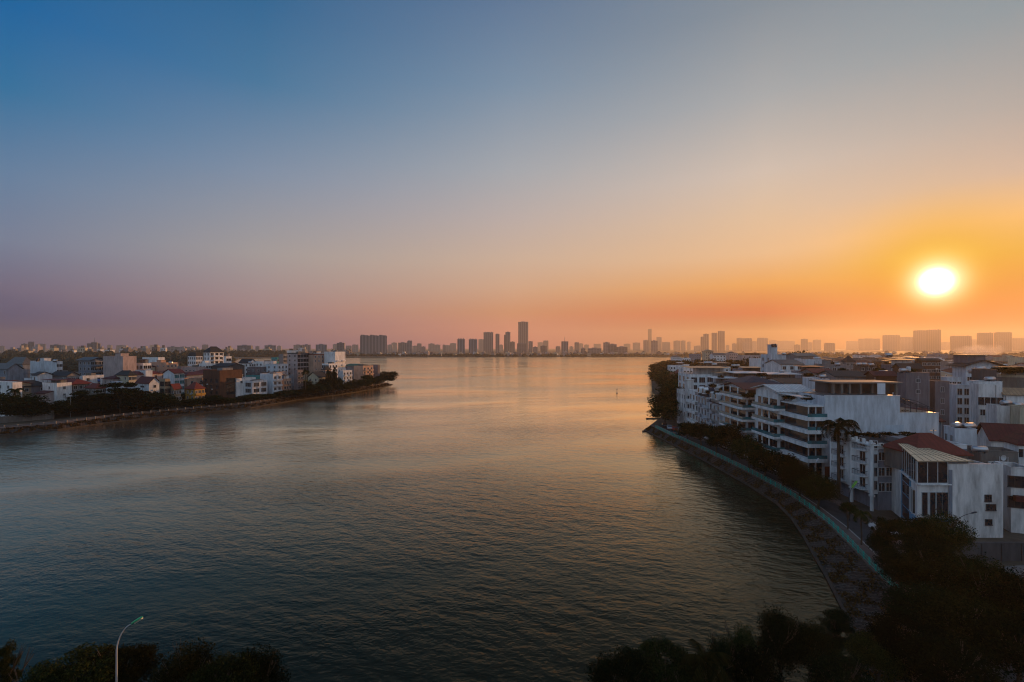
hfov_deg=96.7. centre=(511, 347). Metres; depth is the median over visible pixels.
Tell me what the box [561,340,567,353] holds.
skyline tower
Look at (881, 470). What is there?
window
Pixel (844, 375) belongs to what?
green roof house
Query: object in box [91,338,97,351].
skyline tower
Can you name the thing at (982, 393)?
white parapet house
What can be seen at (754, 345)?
skyline tower
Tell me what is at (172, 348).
skyline tower
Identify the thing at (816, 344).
skyline tower
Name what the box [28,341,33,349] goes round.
skyline tower
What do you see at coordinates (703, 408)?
terrace house
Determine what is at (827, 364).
pyramid roof house
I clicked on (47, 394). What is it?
packed house
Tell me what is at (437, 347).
skyline tower
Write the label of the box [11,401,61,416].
lakeside tree
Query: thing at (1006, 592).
foreground tree
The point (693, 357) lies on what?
distant house
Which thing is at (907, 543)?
yard tree
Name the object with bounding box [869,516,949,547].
yard tree
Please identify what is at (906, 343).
skyline tower
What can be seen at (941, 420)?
packed house
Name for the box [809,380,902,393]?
rooftop pavilion
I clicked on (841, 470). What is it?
window
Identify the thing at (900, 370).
water tank
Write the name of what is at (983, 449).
water tank
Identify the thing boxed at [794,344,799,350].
skyline tower
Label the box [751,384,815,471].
apartment block
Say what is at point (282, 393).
lakeside tree
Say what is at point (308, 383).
garden tree
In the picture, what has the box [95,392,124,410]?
lakeside tree
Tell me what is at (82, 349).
house
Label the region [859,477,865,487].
window
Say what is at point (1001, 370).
roof shrub
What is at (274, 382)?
pale blue house
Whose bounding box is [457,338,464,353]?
skyline tower
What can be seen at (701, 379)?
window
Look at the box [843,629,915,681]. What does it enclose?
foreground tree
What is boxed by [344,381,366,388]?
lakeside tree
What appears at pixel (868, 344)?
skyline tower
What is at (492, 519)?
lake water
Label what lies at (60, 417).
riverbank
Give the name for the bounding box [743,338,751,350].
skyline tower
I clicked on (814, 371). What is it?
red strip house
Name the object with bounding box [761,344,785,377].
tower house
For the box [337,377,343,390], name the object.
lakeside tree
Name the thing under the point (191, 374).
packed house
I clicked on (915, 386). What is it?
grey wall house
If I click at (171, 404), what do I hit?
lakeside tree
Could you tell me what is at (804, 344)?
skyline tower
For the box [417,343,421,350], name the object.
skyline tower
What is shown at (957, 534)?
yard tree
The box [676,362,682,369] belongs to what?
white villa in trees
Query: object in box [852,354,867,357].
packed house
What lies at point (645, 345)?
skyline tower
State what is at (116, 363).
pink wall house
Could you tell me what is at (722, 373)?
stepped house
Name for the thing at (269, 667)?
foreground tree
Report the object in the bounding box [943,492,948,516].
window
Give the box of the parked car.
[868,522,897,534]
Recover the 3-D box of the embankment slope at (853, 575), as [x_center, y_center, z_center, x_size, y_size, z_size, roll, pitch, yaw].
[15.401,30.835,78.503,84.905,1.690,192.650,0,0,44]
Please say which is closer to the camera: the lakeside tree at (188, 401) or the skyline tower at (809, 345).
the lakeside tree at (188, 401)
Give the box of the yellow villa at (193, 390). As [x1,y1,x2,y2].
[184,382,205,406]
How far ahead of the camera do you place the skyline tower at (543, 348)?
2198.19 m
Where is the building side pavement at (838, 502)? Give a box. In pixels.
[694,437,947,585]
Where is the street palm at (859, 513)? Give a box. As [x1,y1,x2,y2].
[849,509,871,544]
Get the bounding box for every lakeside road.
[0,384,373,426]
[658,425,1023,681]
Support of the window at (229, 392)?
in the brown cube house at (220, 381)
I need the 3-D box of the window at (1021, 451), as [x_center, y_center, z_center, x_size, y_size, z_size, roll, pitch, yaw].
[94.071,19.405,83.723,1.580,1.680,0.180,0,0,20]
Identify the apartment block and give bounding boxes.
[719,382,765,455]
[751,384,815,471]
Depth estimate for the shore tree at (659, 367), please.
441.63 m
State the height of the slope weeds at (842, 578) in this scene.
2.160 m
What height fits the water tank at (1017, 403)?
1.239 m
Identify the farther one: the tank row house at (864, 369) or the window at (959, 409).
the tank row house at (864, 369)
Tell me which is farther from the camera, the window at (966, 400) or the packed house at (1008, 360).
the packed house at (1008, 360)
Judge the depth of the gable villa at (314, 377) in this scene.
305.98 m
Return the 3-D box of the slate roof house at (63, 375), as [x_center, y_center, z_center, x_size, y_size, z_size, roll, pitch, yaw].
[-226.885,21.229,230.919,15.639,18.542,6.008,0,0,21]
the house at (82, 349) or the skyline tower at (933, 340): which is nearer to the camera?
the house at (82, 349)
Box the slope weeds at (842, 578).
[645,425,915,681]
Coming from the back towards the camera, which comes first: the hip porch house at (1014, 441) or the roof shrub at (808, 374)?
the roof shrub at (808, 374)
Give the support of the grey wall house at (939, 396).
on the ground near bank
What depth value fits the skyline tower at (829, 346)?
3724.96 m
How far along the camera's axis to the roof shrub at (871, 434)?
89.45 m
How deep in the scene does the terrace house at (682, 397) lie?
173.31 m
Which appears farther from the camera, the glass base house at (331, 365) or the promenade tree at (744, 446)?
the glass base house at (331, 365)
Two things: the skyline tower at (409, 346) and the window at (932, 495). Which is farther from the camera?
the skyline tower at (409, 346)
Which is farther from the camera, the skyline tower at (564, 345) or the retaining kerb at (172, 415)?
the skyline tower at (564, 345)
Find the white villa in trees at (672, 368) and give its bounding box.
[667,365,675,371]
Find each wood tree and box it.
[665,360,675,364]
[691,359,708,365]
[701,358,716,365]
[726,359,743,370]
[731,358,748,369]
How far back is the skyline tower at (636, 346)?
4809.55 m
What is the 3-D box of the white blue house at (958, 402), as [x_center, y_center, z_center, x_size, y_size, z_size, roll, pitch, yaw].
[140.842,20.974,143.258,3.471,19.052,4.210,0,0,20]
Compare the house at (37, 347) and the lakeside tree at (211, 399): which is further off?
the house at (37, 347)
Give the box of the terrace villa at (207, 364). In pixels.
[199,361,212,369]
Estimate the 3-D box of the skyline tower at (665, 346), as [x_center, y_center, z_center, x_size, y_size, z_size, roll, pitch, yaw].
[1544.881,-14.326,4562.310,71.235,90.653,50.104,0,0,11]
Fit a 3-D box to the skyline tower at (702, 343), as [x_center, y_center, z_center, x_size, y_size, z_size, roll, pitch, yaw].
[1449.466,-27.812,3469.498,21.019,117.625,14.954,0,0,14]
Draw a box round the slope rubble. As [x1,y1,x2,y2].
[752,479,905,681]
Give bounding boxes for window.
[227,378,235,382]
[227,383,235,388]
[227,389,235,394]
[699,377,704,382]
[840,444,843,454]
[840,457,843,466]
[840,469,843,479]
[859,437,865,448]
[859,450,865,461]
[859,463,865,474]
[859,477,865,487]
[874,454,877,463]
[874,467,877,476]
[874,480,877,489]
[878,452,884,460]
[878,467,884,475]
[878,482,885,491]
[885,467,891,475]
[885,482,891,491]
[910,488,913,511]
[912,489,914,513]
[921,492,927,516]
[929,492,935,514]
[936,492,942,515]
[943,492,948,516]
[957,388,961,394]
[957,398,962,404]
[957,407,961,413]
[964,388,968,394]
[964,398,968,404]
[964,408,968,413]
[964,417,968,422]
[977,397,1003,404]
[979,409,985,415]
[984,495,991,501]
[985,504,996,510]
[985,519,992,525]
[1007,475,1023,487]
[1007,495,1023,508]
[1018,448,1023,457]
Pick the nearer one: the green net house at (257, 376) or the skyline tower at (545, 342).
the green net house at (257, 376)
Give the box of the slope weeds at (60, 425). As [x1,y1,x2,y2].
[0,383,388,433]
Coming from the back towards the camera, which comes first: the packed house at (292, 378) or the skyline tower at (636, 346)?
the skyline tower at (636, 346)
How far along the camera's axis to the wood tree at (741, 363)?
380.29 m
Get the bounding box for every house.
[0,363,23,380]
[0,380,30,397]
[17,345,25,350]
[22,380,41,396]
[30,358,62,377]
[31,371,53,381]
[32,344,42,351]
[35,390,53,404]
[42,378,71,412]
[49,346,58,351]
[52,371,80,378]
[67,378,91,395]
[78,346,87,352]
[80,373,103,384]
[84,383,106,411]
[101,375,119,384]
[103,352,136,376]
[106,380,135,407]
[115,370,137,383]
[124,347,132,351]
[133,369,162,379]
[135,370,151,376]
[135,376,158,407]
[137,359,150,369]
[140,346,149,353]
[142,357,164,362]
[150,360,176,372]
[152,344,159,351]
[159,378,170,408]
[160,345,166,351]
[162,369,185,398]
[170,383,182,407]
[178,347,186,352]
[181,365,205,371]
[184,372,202,377]
[184,377,202,392]
[203,368,241,397]
[236,374,255,396]
[238,359,254,376]
[245,376,266,398]
[246,375,259,378]
[247,367,265,374]
[255,360,275,366]
[260,373,282,397]
[266,364,287,374]
[269,371,286,374]
[271,356,278,363]
[279,354,286,363]
[282,372,293,389]
[282,375,292,395]
[287,351,308,374]
[294,369,303,389]
[308,351,323,372]
[321,367,331,390]
[322,362,337,377]
[324,351,345,369]
[338,370,351,389]
[345,364,358,378]
[354,364,373,386]
[373,365,379,383]
[671,355,680,360]
[677,379,693,422]
[678,364,692,371]
[678,366,729,388]
[680,357,690,361]
[686,389,697,423]
[689,354,700,362]
[695,386,714,438]
[698,362,729,370]
[702,349,713,360]
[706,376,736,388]
[707,392,722,427]
[709,353,725,361]
[711,371,733,381]
[711,388,722,434]
[723,375,782,383]
[724,371,764,378]
[725,352,736,360]
[737,353,760,363]
[740,366,760,377]
[749,358,760,370]
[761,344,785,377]
[763,372,801,378]
[765,360,804,377]
[786,353,818,359]
[791,365,822,377]
[794,358,823,364]
[799,368,830,377]
[802,377,828,388]
[814,358,844,369]
[815,370,865,379]
[841,355,855,369]
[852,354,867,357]
[853,358,870,361]
[853,364,876,373]
[854,360,871,363]
[863,371,896,394]
[871,359,886,367]
[881,359,912,370]
[881,433,1002,537]
[891,363,924,372]
[897,372,929,409]
[904,407,945,437]
[913,358,942,379]
[927,353,947,358]
[930,380,949,438]
[941,361,951,367]
[941,368,951,372]
[941,372,951,376]
[941,376,961,383]
[944,425,976,445]
[949,384,968,424]
[967,445,1018,462]
[969,380,1003,425]
[971,369,996,380]
[976,422,1023,446]
[985,355,1001,358]
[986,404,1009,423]
[993,355,1023,365]
[993,366,1023,387]
[994,461,1023,533]
[999,431,1023,464]
[1001,387,1023,402]
[1008,405,1023,423]
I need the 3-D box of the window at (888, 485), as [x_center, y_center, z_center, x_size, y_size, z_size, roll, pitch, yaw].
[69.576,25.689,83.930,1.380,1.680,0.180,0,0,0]
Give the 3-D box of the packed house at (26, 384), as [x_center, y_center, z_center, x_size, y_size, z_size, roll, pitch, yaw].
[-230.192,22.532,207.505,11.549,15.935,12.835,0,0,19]
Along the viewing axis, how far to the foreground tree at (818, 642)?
40.36 m
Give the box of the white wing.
[0,381,21,415]
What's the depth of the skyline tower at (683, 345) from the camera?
4537.44 m
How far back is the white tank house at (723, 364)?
264.82 m
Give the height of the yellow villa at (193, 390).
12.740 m
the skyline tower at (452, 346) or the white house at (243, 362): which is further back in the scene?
the skyline tower at (452, 346)
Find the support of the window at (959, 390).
in the white blue house at (958, 402)
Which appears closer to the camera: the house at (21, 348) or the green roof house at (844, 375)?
the green roof house at (844, 375)
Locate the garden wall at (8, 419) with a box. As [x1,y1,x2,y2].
[0,410,53,422]
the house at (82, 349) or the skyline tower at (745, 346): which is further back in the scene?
the skyline tower at (745, 346)
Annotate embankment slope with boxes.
[0,383,391,433]
[645,426,921,681]
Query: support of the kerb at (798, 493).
on the lakeside road at (830, 507)
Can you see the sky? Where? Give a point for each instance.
(222, 174)
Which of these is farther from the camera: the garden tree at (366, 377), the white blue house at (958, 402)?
the garden tree at (366, 377)
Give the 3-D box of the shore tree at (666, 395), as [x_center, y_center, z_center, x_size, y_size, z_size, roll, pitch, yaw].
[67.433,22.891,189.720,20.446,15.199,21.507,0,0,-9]
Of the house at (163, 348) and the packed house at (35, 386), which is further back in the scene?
the house at (163, 348)
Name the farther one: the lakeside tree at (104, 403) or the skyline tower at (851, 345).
the skyline tower at (851, 345)
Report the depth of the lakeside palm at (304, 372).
284.79 m
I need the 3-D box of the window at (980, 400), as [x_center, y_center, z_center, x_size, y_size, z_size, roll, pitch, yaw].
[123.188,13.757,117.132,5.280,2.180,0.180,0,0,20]
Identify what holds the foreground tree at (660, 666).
on the embankment slope at (853, 575)
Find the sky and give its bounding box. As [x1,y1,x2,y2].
[0,0,1023,348]
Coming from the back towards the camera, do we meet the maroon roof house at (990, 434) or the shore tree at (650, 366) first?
the shore tree at (650, 366)
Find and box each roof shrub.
[741,393,755,397]
[756,373,767,377]
[782,395,797,400]
[801,394,814,400]
[802,373,813,376]
[850,431,859,436]
[857,431,880,437]
[874,431,898,436]
[898,431,915,435]
[991,366,1016,374]
[1008,367,1023,374]
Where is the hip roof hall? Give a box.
[7,357,30,380]
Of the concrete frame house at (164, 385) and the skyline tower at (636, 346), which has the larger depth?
the skyline tower at (636, 346)
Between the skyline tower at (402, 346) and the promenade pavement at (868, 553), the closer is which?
the promenade pavement at (868, 553)
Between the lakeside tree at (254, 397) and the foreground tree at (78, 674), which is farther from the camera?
the lakeside tree at (254, 397)
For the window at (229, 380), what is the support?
in the brown cube house at (220, 381)
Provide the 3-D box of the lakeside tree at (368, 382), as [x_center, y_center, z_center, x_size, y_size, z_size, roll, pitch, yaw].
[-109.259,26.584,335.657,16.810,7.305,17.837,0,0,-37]
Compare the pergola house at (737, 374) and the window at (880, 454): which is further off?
the pergola house at (737, 374)
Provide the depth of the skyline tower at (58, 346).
2213.81 m
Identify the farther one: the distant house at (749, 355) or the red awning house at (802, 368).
the distant house at (749, 355)
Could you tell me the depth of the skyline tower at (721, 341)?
3455.67 m
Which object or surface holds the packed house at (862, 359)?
on the ground near bank
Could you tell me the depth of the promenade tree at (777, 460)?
96.54 m
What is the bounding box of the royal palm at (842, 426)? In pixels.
[816,417,861,499]
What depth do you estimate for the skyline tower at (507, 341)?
2601.09 m
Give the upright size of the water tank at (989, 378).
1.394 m
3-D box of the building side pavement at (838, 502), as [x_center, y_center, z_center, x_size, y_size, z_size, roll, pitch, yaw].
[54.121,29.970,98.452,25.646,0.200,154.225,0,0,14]
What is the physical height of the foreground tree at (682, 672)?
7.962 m
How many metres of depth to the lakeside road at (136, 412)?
207.86 m
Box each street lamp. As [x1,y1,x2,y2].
[115,616,142,681]
[849,481,857,520]
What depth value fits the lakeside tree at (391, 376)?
378.54 m
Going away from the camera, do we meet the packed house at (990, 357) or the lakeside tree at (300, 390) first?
the lakeside tree at (300, 390)
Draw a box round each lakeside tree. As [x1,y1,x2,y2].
[0,392,50,415]
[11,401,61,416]
[48,398,88,413]
[65,390,106,414]
[79,398,119,414]
[94,382,140,412]
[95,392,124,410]
[116,391,156,411]
[126,391,178,410]
[154,397,178,408]
[173,400,190,406]
[181,398,204,405]
[199,395,227,404]
[214,398,240,403]
[235,395,248,401]
[241,394,268,400]
[263,393,279,399]
[273,390,299,398]
[290,389,308,395]
[304,383,327,394]
[315,378,325,391]
[325,370,332,393]
[331,367,339,393]
[335,384,352,391]
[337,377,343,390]
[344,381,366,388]
[355,379,373,386]
[370,376,385,385]
[379,371,397,380]
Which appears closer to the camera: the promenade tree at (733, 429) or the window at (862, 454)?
the window at (862, 454)
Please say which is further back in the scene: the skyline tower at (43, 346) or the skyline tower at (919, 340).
the skyline tower at (919, 340)
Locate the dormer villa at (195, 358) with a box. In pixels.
[188,352,202,365]
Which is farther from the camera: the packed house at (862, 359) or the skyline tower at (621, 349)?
the skyline tower at (621, 349)
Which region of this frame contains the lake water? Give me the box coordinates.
[0,357,858,681]
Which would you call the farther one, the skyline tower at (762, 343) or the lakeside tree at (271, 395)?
the skyline tower at (762, 343)
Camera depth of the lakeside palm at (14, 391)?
191.31 m
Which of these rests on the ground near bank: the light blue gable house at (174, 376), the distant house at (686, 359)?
the distant house at (686, 359)
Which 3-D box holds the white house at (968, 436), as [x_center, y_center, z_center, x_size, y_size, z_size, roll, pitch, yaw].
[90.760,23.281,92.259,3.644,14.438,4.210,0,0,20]
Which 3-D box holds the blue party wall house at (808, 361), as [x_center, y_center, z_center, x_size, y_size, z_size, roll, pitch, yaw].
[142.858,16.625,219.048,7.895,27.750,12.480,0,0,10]
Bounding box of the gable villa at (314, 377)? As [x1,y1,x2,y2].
[307,371,325,392]
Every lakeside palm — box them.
[6,388,24,401]
[302,369,309,395]
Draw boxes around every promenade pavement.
[0,383,383,427]
[651,425,963,679]
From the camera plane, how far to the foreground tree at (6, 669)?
35.97 m
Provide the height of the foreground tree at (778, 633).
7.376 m
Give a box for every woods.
[0,349,286,371]
[321,352,1023,356]
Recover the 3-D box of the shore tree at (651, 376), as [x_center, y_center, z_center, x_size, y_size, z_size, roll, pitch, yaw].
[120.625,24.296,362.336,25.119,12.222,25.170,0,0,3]
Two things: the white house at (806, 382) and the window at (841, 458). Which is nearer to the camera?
the window at (841, 458)
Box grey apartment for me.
[77,357,102,374]
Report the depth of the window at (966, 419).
141.09 m
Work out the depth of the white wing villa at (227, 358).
319.70 m
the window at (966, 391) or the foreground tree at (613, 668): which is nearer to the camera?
the foreground tree at (613, 668)
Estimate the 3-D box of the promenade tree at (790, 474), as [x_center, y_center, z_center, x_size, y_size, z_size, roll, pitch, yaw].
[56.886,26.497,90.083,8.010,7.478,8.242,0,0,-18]
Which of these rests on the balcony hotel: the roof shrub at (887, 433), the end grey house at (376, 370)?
the roof shrub at (887, 433)
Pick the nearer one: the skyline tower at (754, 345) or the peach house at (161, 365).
the peach house at (161, 365)
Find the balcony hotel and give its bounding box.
[830,429,966,510]
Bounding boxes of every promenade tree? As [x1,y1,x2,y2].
[646,402,681,422]
[672,422,698,438]
[687,421,709,446]
[702,424,730,452]
[713,423,750,459]
[728,434,765,468]
[746,448,778,478]
[763,451,802,486]
[777,462,823,498]
[793,470,841,509]
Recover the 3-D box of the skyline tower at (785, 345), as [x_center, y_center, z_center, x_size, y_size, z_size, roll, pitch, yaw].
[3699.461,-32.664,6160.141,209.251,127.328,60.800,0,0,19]
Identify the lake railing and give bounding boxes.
[3,382,385,427]
[655,425,896,585]
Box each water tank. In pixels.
[884,353,892,356]
[898,368,907,372]
[950,422,962,427]
[962,423,976,428]
[971,445,988,453]
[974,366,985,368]
[984,377,995,380]
[999,400,1011,405]
[1011,402,1023,404]
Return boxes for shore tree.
[647,366,666,373]
[647,384,684,419]
[648,363,669,369]
[648,371,664,380]
[653,369,677,385]
[655,373,677,388]
[664,379,677,389]
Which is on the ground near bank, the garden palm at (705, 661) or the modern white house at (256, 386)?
the garden palm at (705, 661)
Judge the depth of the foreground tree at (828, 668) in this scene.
35.12 m
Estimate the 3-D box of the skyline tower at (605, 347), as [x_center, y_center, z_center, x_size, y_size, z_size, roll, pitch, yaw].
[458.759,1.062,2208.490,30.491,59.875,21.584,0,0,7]
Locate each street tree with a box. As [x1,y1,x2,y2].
[838,501,858,528]
[865,516,899,556]
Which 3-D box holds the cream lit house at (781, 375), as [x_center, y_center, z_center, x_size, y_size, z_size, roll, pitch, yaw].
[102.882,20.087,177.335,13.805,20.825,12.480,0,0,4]
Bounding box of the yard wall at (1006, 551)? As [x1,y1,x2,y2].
[960,542,1023,561]
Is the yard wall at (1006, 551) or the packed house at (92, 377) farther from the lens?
the packed house at (92, 377)
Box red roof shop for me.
[767,378,801,384]
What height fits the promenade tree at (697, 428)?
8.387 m
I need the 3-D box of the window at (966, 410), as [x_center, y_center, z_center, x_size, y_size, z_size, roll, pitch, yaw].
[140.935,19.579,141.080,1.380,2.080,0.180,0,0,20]
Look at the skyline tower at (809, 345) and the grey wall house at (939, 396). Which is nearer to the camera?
the grey wall house at (939, 396)
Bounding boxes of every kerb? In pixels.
[0,384,392,435]
[646,430,857,680]
[657,425,877,555]
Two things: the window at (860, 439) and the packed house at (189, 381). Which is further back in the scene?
the packed house at (189, 381)
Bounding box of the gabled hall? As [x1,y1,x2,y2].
[947,354,1006,384]
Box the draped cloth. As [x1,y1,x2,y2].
[877,383,884,393]
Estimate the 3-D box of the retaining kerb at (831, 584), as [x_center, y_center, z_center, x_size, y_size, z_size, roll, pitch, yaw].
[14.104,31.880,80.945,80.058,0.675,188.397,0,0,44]
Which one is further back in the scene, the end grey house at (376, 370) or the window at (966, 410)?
the end grey house at (376, 370)
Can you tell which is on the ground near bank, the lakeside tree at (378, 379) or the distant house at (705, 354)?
the distant house at (705, 354)
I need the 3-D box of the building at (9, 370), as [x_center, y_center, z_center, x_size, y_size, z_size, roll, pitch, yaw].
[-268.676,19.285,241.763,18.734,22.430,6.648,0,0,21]
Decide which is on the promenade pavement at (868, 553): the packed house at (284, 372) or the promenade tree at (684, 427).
the promenade tree at (684, 427)
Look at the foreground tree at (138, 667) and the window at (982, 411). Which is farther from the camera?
the window at (982, 411)
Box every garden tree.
[300,380,312,388]
[360,375,375,383]
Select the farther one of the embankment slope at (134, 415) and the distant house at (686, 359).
the distant house at (686, 359)
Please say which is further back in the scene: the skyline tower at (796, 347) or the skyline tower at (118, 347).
the skyline tower at (796, 347)
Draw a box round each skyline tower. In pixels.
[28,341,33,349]
[40,344,45,351]
[50,344,60,349]
[87,343,100,347]
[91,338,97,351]
[116,345,127,351]
[167,346,176,352]
[237,345,252,349]
[264,345,275,351]
[294,344,302,349]
[303,344,310,352]
[316,344,326,352]
[337,342,344,351]
[352,344,358,351]
[360,335,386,353]
[387,344,392,351]
[391,342,396,350]
[398,342,406,352]
[407,340,411,353]
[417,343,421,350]
[428,343,434,350]
[435,344,439,350]
[445,345,449,351]
[450,343,455,350]
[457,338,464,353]
[469,339,476,353]
[478,339,483,350]
[483,332,492,352]
[496,334,499,352]
[505,332,509,351]
[510,341,514,352]
[517,343,525,353]
[518,321,527,351]
[528,341,532,352]
[540,345,546,353]
[543,340,547,350]
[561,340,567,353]
[574,342,578,350]
[588,348,600,354]
[603,342,609,352]
[608,344,616,352]
[616,346,626,353]
[633,342,639,350]
[643,340,648,351]
[648,329,651,350]
[651,340,657,353]
[656,337,661,350]
[662,342,669,350]
[673,340,679,350]
[681,340,685,350]
[687,342,690,350]
[694,346,700,350]
[701,336,703,351]
[703,334,708,349]
[712,333,716,351]
[718,331,724,351]
[732,343,736,350]
[737,338,742,350]
[742,342,749,350]
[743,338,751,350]
[752,341,756,350]
[757,338,767,350]
[769,340,776,343]
[777,341,794,349]
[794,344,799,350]
[801,339,807,350]
[808,342,811,349]
[813,340,820,349]
[824,343,834,351]
[846,341,857,349]
[858,338,879,349]
[882,335,899,350]
[900,337,912,350]
[913,330,926,350]
[927,329,940,350]
[941,342,949,349]
[950,336,971,350]
[972,339,976,349]
[977,332,992,350]
[994,332,1011,350]
[996,341,1004,351]
[1012,338,1023,349]
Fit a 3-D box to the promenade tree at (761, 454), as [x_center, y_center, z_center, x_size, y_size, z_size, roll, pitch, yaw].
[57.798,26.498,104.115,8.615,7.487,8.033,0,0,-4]
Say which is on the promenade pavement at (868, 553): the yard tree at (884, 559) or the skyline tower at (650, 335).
the yard tree at (884, 559)
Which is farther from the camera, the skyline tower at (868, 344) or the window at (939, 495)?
the skyline tower at (868, 344)
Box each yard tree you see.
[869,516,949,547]
[871,547,927,592]
[887,532,961,582]
[910,508,978,552]
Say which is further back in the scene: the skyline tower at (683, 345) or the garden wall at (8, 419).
the skyline tower at (683, 345)
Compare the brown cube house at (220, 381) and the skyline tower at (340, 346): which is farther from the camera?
the skyline tower at (340, 346)
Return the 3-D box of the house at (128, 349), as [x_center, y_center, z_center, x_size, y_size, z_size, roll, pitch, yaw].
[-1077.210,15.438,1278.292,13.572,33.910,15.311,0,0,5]
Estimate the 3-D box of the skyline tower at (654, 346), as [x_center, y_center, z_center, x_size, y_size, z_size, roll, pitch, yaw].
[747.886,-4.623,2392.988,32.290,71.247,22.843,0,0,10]
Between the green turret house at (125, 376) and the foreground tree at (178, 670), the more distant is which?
the green turret house at (125, 376)
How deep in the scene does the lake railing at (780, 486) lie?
91.38 m
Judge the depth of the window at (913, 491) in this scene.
73.13 m
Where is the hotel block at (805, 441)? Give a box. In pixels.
[772,389,938,479]
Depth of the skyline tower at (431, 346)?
3738.97 m
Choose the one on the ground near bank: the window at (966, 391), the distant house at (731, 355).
the distant house at (731, 355)
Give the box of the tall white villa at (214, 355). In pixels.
[203,346,223,364]
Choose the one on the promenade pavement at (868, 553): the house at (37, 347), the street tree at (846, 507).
the street tree at (846, 507)
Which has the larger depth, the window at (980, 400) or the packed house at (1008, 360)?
the packed house at (1008, 360)
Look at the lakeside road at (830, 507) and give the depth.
84.43 m
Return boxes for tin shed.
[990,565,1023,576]
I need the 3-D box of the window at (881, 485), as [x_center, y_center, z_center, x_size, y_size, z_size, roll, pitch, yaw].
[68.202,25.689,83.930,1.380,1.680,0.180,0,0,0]
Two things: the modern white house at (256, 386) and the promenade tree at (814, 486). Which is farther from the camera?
the modern white house at (256, 386)
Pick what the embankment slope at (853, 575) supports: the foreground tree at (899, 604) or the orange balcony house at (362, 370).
the foreground tree at (899, 604)
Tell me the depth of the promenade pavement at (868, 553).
79.16 m
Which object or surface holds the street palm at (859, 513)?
on the promenade pavement at (868, 553)
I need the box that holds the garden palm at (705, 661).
[678,639,735,681]
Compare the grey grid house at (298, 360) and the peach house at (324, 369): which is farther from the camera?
the grey grid house at (298, 360)
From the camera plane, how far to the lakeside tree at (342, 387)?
306.83 m
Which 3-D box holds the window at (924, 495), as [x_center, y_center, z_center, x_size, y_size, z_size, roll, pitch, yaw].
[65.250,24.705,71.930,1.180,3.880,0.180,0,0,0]
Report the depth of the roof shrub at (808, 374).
164.63 m
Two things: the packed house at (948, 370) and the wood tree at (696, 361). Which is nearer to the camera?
the packed house at (948, 370)
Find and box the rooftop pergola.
[900,397,933,411]
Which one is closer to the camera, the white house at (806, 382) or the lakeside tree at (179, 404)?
the white house at (806, 382)
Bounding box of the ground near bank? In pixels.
[651,379,1023,612]
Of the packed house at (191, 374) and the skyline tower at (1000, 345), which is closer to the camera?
the packed house at (191, 374)
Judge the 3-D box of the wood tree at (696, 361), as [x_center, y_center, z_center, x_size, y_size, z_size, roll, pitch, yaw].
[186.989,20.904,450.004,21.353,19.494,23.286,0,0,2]
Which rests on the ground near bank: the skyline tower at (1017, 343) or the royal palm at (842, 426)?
the royal palm at (842, 426)
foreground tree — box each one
[0,639,33,681]
[9,659,78,681]
[27,641,129,681]
[82,642,164,681]
[148,637,221,681]
[183,651,263,681]
[226,642,290,681]
[584,644,662,681]
[626,635,690,681]
[669,653,724,681]
[696,628,735,681]
[720,619,761,680]
[726,638,788,681]
[753,601,810,680]
[788,619,841,679]
[801,641,876,681]
[815,607,856,656]
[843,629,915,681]
[876,577,962,633]
[936,552,1018,606]
[973,565,1023,621]
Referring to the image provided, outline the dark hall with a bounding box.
[210,363,244,376]
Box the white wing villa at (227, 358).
[224,353,231,362]
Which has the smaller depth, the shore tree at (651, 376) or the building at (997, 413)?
the building at (997, 413)
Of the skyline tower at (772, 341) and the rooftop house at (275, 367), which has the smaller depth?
the rooftop house at (275, 367)
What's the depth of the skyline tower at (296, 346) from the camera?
2661.60 m
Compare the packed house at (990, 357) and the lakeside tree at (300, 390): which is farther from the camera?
the packed house at (990, 357)
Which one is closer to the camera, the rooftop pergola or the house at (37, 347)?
the rooftop pergola
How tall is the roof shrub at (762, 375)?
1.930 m
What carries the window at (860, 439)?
in the balcony hotel
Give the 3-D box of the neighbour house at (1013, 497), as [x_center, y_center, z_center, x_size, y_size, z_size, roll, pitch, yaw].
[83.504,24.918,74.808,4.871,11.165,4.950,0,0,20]

